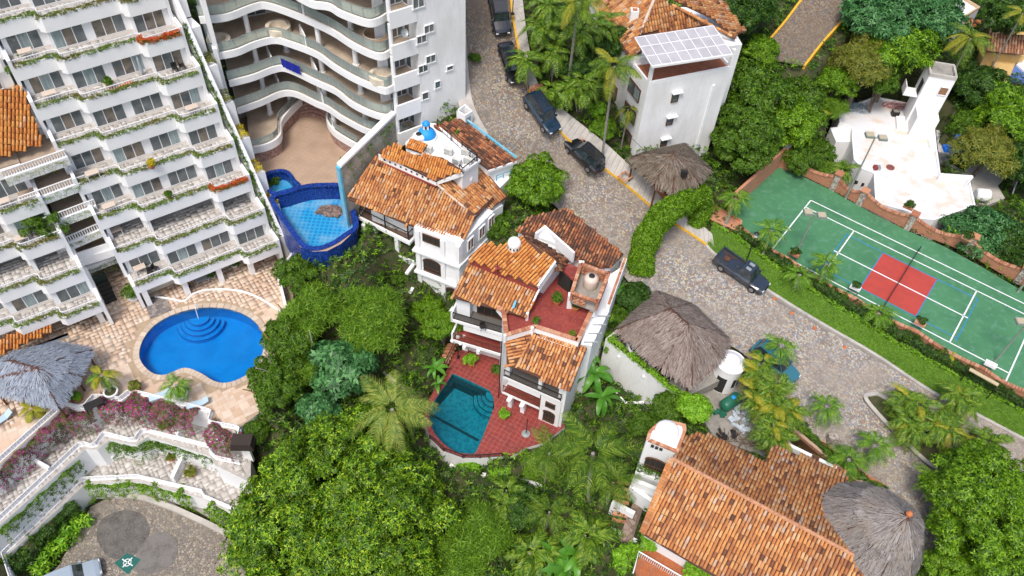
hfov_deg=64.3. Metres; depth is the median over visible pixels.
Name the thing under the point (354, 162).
boundary wall
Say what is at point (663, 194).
brick paving
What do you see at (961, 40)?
palm tree
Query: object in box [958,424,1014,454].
areca palm
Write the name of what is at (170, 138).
window
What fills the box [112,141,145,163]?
window
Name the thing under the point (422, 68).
window
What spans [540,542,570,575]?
banana plant
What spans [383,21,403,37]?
window
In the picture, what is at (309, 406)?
tree
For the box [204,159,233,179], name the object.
window
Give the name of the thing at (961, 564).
tree
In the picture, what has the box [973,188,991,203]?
propane tank
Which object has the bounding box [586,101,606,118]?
shrub
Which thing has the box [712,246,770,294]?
pickup truck
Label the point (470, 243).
window
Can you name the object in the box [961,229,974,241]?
wall planter
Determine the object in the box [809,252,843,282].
palm
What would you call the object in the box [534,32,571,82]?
palm clump
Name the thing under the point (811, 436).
hedge
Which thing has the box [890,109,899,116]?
dark tub
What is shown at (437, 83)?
window
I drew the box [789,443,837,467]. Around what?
yard wall
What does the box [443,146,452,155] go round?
air conditioner
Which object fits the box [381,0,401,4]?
window
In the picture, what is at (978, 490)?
tree
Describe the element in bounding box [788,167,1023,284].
brick court wall
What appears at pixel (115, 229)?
table
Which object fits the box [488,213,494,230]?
window
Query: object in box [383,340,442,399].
garden wall
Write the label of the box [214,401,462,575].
tree
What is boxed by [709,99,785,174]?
tree
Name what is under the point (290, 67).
hanging cloth
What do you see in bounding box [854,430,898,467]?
palm
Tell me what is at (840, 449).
palm
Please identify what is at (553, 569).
banana plant
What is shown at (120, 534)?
asphalt patch
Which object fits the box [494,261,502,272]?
roof star
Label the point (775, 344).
palm
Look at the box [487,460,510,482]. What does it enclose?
shrub
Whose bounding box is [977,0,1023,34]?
tree
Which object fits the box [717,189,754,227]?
palm
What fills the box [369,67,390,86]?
hot tub
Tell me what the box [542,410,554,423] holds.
arch window
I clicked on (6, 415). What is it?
sun lounger
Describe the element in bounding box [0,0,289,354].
apartment building
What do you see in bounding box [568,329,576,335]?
potted plant
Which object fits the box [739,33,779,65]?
tree
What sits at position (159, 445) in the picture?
creeper
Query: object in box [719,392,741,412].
gas tank
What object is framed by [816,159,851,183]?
tree
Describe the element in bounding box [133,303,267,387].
swimming pool
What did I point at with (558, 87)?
palm clump
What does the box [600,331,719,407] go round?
car bay
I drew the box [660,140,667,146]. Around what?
window
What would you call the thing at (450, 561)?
tree
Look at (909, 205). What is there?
wall planter
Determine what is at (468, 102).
pavement
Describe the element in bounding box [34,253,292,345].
garden wall
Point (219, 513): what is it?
creeper
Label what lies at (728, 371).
gatehouse
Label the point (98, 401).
table
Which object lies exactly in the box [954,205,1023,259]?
tree
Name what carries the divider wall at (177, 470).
on the terrace at (81, 496)
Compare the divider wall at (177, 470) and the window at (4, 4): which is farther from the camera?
the divider wall at (177, 470)
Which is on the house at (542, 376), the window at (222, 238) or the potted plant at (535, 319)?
the potted plant at (535, 319)
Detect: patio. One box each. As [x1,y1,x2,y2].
[634,550,684,575]
[945,163,1005,206]
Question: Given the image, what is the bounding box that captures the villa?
[347,119,511,310]
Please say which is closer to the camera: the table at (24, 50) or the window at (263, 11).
the table at (24, 50)
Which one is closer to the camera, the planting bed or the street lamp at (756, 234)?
the planting bed
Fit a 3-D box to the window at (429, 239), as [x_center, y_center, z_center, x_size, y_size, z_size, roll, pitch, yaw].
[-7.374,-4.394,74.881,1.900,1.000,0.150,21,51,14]
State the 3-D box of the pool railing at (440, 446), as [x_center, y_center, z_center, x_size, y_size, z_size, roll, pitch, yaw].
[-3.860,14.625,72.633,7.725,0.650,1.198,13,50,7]
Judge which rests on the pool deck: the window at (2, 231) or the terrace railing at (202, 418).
the terrace railing at (202, 418)
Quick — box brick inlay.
[617,171,633,181]
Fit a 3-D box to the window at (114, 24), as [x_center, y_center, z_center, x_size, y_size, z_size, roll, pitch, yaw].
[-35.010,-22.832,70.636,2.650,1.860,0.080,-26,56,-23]
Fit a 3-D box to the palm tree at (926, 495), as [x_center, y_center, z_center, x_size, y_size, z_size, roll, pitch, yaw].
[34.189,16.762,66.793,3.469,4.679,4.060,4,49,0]
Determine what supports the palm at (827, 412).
on the terrain at (946, 110)
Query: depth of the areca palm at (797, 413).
68.66 m
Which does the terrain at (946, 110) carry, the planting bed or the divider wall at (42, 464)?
the planting bed
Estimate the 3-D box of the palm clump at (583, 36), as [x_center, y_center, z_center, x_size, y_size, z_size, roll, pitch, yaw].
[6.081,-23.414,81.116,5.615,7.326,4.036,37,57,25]
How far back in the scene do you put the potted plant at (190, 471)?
73.94 m
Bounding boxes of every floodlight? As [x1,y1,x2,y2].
[798,208,826,248]
[844,132,887,199]
[994,317,1023,361]
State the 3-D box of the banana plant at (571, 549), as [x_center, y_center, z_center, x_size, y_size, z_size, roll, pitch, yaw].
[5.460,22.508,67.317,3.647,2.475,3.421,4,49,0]
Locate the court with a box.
[732,168,1023,388]
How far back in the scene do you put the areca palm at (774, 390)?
69.51 m
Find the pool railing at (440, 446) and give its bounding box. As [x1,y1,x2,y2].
[429,434,511,459]
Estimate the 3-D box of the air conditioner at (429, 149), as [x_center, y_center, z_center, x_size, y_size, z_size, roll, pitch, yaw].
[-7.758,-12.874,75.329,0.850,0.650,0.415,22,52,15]
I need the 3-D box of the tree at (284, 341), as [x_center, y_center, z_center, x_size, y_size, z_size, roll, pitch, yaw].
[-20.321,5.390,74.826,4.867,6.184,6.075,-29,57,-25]
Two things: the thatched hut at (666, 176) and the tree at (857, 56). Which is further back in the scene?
the tree at (857, 56)
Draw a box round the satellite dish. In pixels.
[401,28,407,37]
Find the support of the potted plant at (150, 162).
on the apartment building at (215, 212)
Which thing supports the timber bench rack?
on the lawn at (827, 309)
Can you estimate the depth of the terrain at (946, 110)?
78.60 m
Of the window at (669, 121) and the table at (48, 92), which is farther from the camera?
the window at (669, 121)
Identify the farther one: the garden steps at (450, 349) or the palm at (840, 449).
the garden steps at (450, 349)
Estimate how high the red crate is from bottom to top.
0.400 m
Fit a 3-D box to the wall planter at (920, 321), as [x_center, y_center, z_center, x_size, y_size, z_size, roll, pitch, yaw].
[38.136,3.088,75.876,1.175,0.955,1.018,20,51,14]
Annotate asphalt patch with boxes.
[97,510,148,558]
[134,532,177,573]
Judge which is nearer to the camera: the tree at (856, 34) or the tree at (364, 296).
the tree at (364, 296)
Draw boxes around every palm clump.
[504,49,548,89]
[516,14,567,65]
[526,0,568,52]
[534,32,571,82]
[536,77,588,111]
[552,14,603,73]
[553,72,614,112]
[579,10,625,71]
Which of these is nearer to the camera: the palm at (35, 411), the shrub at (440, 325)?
the palm at (35, 411)
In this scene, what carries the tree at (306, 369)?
on the terrain at (946, 110)
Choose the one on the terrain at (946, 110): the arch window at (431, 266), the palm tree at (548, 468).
the palm tree at (548, 468)
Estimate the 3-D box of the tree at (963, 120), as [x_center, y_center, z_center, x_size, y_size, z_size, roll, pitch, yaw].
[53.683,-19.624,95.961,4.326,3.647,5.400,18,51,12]
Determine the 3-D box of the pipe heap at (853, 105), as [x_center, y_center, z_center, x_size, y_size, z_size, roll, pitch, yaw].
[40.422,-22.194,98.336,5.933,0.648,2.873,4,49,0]
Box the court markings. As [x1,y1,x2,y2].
[773,200,1023,380]
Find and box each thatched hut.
[0,340,96,417]
[625,143,712,206]
[820,481,924,575]
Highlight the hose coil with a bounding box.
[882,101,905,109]
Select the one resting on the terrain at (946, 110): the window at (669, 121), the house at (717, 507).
the house at (717, 507)
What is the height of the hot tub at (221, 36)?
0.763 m
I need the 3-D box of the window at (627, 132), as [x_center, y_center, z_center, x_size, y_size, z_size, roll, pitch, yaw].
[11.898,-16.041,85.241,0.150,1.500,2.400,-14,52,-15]
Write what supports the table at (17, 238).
on the apartment building at (215, 212)
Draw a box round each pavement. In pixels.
[183,504,230,529]
[458,39,487,135]
[512,0,713,243]
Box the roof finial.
[906,510,912,516]
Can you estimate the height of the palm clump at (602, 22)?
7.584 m
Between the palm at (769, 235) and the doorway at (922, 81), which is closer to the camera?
the palm at (769, 235)
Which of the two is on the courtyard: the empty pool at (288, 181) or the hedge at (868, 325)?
the empty pool at (288, 181)
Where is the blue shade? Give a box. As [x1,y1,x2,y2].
[942,144,959,152]
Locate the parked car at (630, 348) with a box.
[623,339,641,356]
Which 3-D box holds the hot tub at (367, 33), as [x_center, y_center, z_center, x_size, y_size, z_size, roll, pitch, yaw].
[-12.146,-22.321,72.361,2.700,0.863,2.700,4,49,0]
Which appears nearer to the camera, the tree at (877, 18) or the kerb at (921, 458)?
the kerb at (921, 458)
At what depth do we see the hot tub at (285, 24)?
78.03 m
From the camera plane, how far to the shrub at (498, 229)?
77.76 m
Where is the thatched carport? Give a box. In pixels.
[614,290,732,394]
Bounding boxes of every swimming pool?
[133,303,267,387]
[429,374,493,453]
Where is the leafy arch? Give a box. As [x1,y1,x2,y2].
[626,182,714,277]
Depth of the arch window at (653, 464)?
65.20 m
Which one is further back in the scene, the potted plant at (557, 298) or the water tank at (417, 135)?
the water tank at (417, 135)
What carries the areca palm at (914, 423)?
on the planting bed
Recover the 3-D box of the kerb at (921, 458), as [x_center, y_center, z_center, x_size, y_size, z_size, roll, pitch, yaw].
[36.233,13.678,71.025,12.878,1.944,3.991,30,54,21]
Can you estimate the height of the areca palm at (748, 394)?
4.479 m
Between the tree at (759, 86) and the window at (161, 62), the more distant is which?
the tree at (759, 86)
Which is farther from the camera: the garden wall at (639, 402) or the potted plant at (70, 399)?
the garden wall at (639, 402)
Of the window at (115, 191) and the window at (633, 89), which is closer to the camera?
the window at (115, 191)
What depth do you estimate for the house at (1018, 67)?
101.46 m
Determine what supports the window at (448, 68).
in the apartment building at (331, 85)
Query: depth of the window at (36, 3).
68.06 m
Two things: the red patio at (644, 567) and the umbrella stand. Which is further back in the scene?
the umbrella stand
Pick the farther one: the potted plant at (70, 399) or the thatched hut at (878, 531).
the potted plant at (70, 399)
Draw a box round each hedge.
[0,500,81,575]
[606,333,684,396]
[712,222,1023,414]
[732,224,1023,409]
[798,421,888,488]
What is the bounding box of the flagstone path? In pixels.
[618,503,642,543]
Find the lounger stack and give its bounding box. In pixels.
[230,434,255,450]
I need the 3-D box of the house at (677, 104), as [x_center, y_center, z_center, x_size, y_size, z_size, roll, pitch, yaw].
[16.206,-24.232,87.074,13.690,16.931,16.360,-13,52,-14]
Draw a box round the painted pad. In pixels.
[114,553,140,573]
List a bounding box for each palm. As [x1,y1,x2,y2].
[18,400,46,422]
[85,365,123,399]
[157,372,192,403]
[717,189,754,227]
[734,377,764,426]
[738,349,786,399]
[746,413,799,455]
[748,372,799,408]
[748,392,798,426]
[753,218,792,254]
[763,333,800,366]
[765,397,813,434]
[781,264,817,296]
[806,391,846,430]
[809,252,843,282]
[825,442,873,480]
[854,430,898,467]
[860,302,899,331]
[879,382,944,420]
[884,404,933,457]
[917,407,974,455]
[930,380,983,425]
[938,349,956,366]
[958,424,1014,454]
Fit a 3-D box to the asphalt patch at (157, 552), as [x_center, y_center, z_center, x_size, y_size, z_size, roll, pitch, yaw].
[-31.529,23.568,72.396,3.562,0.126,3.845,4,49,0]
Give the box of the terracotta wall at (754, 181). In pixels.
[727,141,791,211]
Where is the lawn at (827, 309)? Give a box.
[708,226,1023,436]
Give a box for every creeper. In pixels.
[0,460,86,543]
[84,473,195,511]
[105,440,215,470]
[204,497,233,529]
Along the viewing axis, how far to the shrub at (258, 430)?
71.20 m
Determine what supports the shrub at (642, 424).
on the terrain at (946, 110)
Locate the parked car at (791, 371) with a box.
[749,338,800,382]
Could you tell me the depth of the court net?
80.32 m
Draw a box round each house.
[450,233,626,426]
[589,0,746,155]
[634,420,863,575]
[825,61,974,239]
[945,0,981,40]
[976,28,1023,80]
[1007,60,1023,83]
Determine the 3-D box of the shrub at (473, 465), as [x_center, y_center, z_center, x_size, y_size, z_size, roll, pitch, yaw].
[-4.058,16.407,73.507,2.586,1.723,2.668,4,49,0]
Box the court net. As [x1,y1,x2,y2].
[882,246,921,308]
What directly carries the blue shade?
attached to the house at (912, 152)
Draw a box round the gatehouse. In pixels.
[713,350,745,393]
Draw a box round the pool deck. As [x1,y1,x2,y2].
[0,255,293,492]
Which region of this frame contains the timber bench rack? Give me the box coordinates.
[959,368,998,398]
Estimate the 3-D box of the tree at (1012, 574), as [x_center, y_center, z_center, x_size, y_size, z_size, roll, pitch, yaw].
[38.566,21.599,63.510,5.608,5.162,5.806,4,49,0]
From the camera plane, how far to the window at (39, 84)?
70.17 m
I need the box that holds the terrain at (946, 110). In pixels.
[0,0,1023,575]
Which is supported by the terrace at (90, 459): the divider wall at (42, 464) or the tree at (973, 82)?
the divider wall at (42, 464)
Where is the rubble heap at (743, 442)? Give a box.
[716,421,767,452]
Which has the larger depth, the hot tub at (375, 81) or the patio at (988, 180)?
the patio at (988, 180)
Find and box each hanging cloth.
[280,58,287,68]
[287,61,295,71]
[292,65,300,74]
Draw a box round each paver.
[0,413,247,518]
[5,453,240,554]
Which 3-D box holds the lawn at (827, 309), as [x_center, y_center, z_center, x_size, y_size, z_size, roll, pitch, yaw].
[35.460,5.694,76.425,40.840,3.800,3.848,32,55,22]
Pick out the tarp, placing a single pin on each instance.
(722, 413)
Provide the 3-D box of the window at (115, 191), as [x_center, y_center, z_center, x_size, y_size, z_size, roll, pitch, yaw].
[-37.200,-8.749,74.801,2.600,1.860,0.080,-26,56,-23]
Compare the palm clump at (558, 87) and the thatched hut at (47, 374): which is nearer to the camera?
the thatched hut at (47, 374)
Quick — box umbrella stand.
[522,419,529,437]
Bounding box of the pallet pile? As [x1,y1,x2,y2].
[716,428,738,439]
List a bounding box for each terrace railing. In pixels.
[0,390,254,493]
[0,428,240,520]
[0,474,233,575]
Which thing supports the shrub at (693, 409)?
on the terrain at (946, 110)
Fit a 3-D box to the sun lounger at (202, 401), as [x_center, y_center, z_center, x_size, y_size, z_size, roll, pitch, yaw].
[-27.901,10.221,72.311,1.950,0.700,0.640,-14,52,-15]
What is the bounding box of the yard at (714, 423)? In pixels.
[697,382,791,459]
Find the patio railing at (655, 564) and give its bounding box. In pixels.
[632,551,680,575]
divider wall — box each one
[34,459,52,472]
[170,455,185,482]
[175,421,188,436]
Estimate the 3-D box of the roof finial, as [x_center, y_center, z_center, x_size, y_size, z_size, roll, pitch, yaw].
[27.442,15.582,56.218,0.480,0.450,0.468,4,49,0]
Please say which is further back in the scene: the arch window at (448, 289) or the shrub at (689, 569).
the arch window at (448, 289)
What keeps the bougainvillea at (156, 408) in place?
on the terrace at (90, 459)
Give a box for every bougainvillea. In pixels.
[0,405,101,497]
[97,391,199,438]
[202,417,241,461]
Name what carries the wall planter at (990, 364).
on the scalloped court wall at (985, 371)
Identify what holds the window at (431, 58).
in the apartment building at (331, 85)
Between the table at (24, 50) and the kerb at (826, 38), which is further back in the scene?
the kerb at (826, 38)
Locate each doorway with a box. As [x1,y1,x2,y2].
[558,271,572,291]
[713,375,726,392]
[916,78,923,94]
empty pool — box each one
[265,169,300,194]
[269,182,358,252]
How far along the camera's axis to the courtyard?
83.81 m
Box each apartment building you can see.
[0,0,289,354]
[196,0,465,162]
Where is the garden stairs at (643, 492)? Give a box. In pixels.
[608,479,656,542]
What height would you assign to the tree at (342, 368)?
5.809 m
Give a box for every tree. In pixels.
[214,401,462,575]
[246,355,305,414]
[259,310,316,369]
[270,251,322,295]
[274,280,344,339]
[280,353,318,386]
[293,390,342,429]
[308,334,379,400]
[334,283,404,331]
[336,296,408,355]
[350,369,440,454]
[425,530,489,575]
[438,498,517,566]
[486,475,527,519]
[500,480,549,530]
[503,151,570,206]
[503,528,566,575]
[520,424,575,491]
[523,492,569,544]
[532,410,644,506]
[553,0,609,75]
[556,508,625,569]
[584,461,640,511]
[587,48,641,153]
[615,106,637,147]
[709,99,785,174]
[723,0,776,34]
[726,58,798,122]
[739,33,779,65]
[751,0,779,37]
[771,96,827,148]
[780,143,821,175]
[787,74,825,112]
[806,138,837,168]
[815,64,860,116]
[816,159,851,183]
[822,95,850,121]
[823,161,860,186]
[828,36,894,111]
[838,0,925,46]
[845,29,874,99]
[868,18,942,102]
[868,64,901,112]
[911,0,972,40]
[911,462,932,500]
[918,438,1023,575]
[921,538,980,575]
[938,211,972,233]
[944,22,995,68]
[946,105,987,134]
[947,121,1020,179]
[952,59,1012,104]
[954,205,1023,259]
[968,80,1023,141]
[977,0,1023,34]
[977,548,1023,575]
[983,219,1023,266]
[992,5,1023,67]
[993,141,1023,188]
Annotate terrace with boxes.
[0,415,256,553]
[0,455,237,557]
[424,350,564,467]
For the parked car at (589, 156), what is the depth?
80.94 m
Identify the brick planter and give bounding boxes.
[708,205,741,231]
[789,429,886,485]
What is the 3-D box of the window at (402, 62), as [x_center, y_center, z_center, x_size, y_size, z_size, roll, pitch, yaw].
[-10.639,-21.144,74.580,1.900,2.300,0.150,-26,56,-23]
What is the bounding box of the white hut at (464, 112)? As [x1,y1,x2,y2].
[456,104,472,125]
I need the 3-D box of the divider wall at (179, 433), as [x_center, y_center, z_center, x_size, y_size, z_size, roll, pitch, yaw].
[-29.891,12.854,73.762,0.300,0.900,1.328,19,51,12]
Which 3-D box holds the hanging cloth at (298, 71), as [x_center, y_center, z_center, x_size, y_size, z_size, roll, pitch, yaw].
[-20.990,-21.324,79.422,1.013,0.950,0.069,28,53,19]
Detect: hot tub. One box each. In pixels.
[206,32,231,51]
[265,18,291,37]
[360,27,387,49]
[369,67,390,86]
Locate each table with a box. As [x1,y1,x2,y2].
[0,196,10,204]
[13,233,28,244]
[16,46,34,60]
[41,88,58,99]
[83,396,104,414]
[84,168,100,181]
[101,201,116,212]
[110,225,123,234]
[132,262,145,274]
[184,103,198,115]
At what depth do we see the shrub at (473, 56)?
79.83 m
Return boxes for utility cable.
[637,143,707,179]
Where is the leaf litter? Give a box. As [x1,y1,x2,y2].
[314,204,342,217]
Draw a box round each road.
[466,0,1023,554]
[773,0,841,65]
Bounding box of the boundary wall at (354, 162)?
[336,110,396,227]
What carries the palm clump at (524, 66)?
on the terrain at (946, 110)
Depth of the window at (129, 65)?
72.22 m
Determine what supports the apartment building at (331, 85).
on the terrain at (946, 110)
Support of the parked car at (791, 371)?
on the road at (610, 208)
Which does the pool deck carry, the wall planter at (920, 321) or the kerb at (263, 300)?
the kerb at (263, 300)
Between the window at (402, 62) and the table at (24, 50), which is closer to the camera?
the table at (24, 50)
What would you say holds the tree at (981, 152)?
on the terrain at (946, 110)
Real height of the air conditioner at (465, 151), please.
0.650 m
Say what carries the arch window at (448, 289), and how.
in the villa
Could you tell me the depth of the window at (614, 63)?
83.64 m
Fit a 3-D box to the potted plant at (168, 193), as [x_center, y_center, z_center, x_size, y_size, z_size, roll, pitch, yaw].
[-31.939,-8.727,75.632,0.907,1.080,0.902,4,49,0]
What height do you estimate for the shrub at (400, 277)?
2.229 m
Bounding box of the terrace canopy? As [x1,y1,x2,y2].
[635,25,732,67]
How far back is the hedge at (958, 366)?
75.94 m
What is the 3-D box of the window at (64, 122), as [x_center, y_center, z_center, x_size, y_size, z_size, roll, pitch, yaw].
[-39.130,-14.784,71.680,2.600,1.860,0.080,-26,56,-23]
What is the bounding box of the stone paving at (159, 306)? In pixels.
[143,294,171,318]
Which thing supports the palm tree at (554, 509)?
on the terrain at (946, 110)
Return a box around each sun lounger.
[0,408,12,423]
[148,388,170,402]
[186,395,208,408]
[194,274,213,283]
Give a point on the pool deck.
(113, 344)
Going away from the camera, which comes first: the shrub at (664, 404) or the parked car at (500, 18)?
the shrub at (664, 404)
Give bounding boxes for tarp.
[713,408,726,417]
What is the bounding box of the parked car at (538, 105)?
[522,89,560,134]
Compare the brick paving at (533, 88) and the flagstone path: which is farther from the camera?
the brick paving at (533, 88)
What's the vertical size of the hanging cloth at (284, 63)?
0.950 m
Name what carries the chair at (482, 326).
on the house at (542, 376)
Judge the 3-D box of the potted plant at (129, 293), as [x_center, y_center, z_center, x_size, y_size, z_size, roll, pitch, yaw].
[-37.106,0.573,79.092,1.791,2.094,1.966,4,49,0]
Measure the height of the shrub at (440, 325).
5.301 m
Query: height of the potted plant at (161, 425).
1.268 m
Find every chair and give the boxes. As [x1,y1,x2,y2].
[146,267,152,276]
[150,262,159,270]
[170,61,178,71]
[480,321,485,330]
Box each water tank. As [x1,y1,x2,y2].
[412,131,423,141]
[583,272,598,290]
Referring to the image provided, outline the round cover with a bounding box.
[886,164,894,169]
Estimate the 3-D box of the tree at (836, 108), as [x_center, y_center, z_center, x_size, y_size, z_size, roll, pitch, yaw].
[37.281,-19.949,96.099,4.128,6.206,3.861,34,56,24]
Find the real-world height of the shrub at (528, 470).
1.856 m
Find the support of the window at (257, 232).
in the apartment building at (215, 212)
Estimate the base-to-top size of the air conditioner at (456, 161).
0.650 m
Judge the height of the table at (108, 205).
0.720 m
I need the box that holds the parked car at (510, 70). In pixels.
[497,41,524,84]
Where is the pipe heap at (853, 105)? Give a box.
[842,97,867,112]
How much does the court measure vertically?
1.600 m
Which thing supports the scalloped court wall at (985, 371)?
on the court
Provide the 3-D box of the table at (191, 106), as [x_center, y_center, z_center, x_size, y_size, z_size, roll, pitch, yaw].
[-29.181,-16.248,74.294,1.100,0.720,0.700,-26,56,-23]
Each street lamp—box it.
[450,332,464,358]
[746,232,758,260]
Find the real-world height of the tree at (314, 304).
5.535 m
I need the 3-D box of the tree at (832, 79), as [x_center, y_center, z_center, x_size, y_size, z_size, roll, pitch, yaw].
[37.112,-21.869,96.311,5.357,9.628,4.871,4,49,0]
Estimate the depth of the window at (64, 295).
75.19 m
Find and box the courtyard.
[236,109,358,266]
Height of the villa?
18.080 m
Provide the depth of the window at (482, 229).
76.15 m
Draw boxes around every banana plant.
[423,357,448,381]
[430,375,446,393]
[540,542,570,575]
[541,555,573,575]
[558,539,599,575]
[577,358,612,393]
[584,383,622,417]
[617,285,622,296]
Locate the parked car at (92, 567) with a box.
[44,558,102,575]
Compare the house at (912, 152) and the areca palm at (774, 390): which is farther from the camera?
the house at (912, 152)
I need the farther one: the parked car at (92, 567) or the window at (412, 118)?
the window at (412, 118)
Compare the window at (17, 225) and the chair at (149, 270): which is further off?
the chair at (149, 270)
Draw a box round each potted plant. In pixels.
[66,391,73,401]
[71,390,82,401]
[101,76,113,88]
[120,283,137,302]
[127,380,141,391]
[146,158,155,168]
[157,419,169,429]
[163,190,172,198]
[164,452,175,461]
[183,464,195,477]
[206,271,215,278]
[230,261,239,267]
[462,353,478,366]
[491,364,499,375]
[498,407,510,419]
[532,316,540,324]
[551,291,562,305]
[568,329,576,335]
[571,303,580,311]
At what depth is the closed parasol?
72.13 m
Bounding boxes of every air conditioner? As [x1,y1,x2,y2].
[426,145,432,153]
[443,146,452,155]
[452,156,461,165]
[461,147,470,155]
[463,155,472,164]
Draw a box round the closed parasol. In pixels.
[136,56,143,74]
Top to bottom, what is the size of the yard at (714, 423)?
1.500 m
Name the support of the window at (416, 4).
in the apartment building at (331, 85)
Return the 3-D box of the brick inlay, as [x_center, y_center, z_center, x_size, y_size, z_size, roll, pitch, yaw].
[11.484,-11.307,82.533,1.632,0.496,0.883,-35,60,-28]
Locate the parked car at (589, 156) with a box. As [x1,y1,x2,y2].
[563,138,605,174]
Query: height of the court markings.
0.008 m
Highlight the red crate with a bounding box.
[873,165,880,170]
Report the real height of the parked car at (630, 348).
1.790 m
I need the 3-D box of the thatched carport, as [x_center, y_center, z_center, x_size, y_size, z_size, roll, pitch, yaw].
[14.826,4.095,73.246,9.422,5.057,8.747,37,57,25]
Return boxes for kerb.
[97,493,227,537]
[154,288,279,310]
[510,0,706,244]
[705,244,1023,440]
[770,0,801,37]
[802,19,843,69]
[863,392,953,470]
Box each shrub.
[27,509,94,575]
[242,420,270,448]
[363,243,383,281]
[390,267,407,286]
[409,294,445,323]
[419,307,462,347]
[455,462,481,472]
[467,52,482,62]
[486,210,511,240]
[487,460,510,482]
[519,451,545,479]
[547,92,566,111]
[555,42,595,80]
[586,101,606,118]
[588,114,616,139]
[591,25,627,81]
[601,330,621,353]
[609,301,628,324]
[611,540,643,575]
[615,281,651,312]
[625,411,658,436]
[640,533,656,551]
[648,390,681,423]
[676,391,713,424]
[682,561,710,575]
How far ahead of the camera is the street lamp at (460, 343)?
77.17 m
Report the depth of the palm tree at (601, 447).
65.14 m
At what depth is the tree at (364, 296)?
74.70 m
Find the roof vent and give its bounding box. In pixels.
[405,138,427,154]
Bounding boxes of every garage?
[434,118,516,180]
[516,207,623,272]
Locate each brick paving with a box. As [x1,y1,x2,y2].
[529,83,546,94]
[644,176,667,198]
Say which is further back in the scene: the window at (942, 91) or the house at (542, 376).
the window at (942, 91)
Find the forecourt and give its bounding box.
[53,494,244,575]
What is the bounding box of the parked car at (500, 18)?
[487,0,511,35]
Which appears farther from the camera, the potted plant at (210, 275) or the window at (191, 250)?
the potted plant at (210, 275)
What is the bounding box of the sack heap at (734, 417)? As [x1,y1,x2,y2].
[727,406,752,433]
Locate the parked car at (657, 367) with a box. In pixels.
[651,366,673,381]
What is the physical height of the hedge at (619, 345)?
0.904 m
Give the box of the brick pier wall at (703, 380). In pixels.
[692,366,714,390]
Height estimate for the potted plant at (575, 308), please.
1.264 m
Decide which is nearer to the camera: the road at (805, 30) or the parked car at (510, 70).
the parked car at (510, 70)
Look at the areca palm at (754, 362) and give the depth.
71.66 m
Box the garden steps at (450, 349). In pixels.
[440,343,456,373]
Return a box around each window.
[0,0,22,9]
[0,178,28,197]
[0,224,5,234]
[4,29,44,54]
[10,290,49,311]
[12,213,46,233]
[27,70,65,94]
[31,0,63,7]
[49,110,85,132]
[50,24,88,48]
[55,281,90,302]
[70,147,105,169]
[71,65,106,88]
[90,14,126,38]
[90,183,123,204]
[92,104,127,126]
[110,54,145,77]
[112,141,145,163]
[128,250,160,270]
[130,92,163,115]
[131,177,163,198]
[132,9,166,32]
[148,129,180,151]
[151,49,184,72]
[166,165,197,185]
[166,243,198,264]
[170,87,201,109]
[187,124,217,145]
[200,231,230,250]
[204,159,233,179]
[236,9,266,18]
[236,225,264,244]
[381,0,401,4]
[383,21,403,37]
[386,58,405,68]
[389,88,407,99]
[399,117,408,123]
[404,24,409,38]
[406,56,411,68]
[408,86,413,97]
[409,114,414,124]
[412,0,424,9]
[416,34,426,44]
[418,63,427,73]
[422,91,428,100]
[422,233,439,246]
[423,258,440,276]
[424,23,434,33]
[425,53,435,64]
[434,80,440,88]
[446,64,453,71]
[446,287,454,296]
[467,235,473,252]
[477,306,501,319]
[478,223,485,240]
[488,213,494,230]
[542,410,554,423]
[545,401,555,409]
[607,78,617,100]
[610,58,619,77]
[620,122,631,145]
[623,100,636,124]
[627,77,640,102]
[643,457,665,473]
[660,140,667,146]
[665,118,673,125]
[670,94,678,102]
[936,86,949,95]
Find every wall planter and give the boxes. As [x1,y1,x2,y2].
[789,247,802,258]
[849,280,861,291]
[903,200,915,210]
[914,315,928,327]
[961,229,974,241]
[984,359,997,369]
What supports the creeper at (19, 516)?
attached to the terrace at (90, 459)
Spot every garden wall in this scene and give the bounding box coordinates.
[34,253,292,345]
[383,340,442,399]
[449,463,546,489]
[616,393,643,409]
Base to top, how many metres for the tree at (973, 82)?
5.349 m
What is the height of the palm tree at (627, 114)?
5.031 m
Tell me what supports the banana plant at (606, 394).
on the terrain at (946, 110)
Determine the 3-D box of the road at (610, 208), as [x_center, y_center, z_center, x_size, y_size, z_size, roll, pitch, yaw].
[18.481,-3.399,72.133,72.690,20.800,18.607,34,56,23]
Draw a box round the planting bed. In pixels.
[862,396,954,470]
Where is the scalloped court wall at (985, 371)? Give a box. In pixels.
[741,227,1023,397]
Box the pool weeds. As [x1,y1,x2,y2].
[268,176,279,187]
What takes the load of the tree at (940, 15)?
on the terrain at (946, 110)
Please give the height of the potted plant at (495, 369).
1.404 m
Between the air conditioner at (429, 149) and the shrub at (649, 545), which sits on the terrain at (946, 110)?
the shrub at (649, 545)
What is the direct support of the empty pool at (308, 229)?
on the courtyard
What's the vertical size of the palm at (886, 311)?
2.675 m
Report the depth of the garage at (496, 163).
77.70 m
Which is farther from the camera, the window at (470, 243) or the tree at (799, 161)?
the tree at (799, 161)
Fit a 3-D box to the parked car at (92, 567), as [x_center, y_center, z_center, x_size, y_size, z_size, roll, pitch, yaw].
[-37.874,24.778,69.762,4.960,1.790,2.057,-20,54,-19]

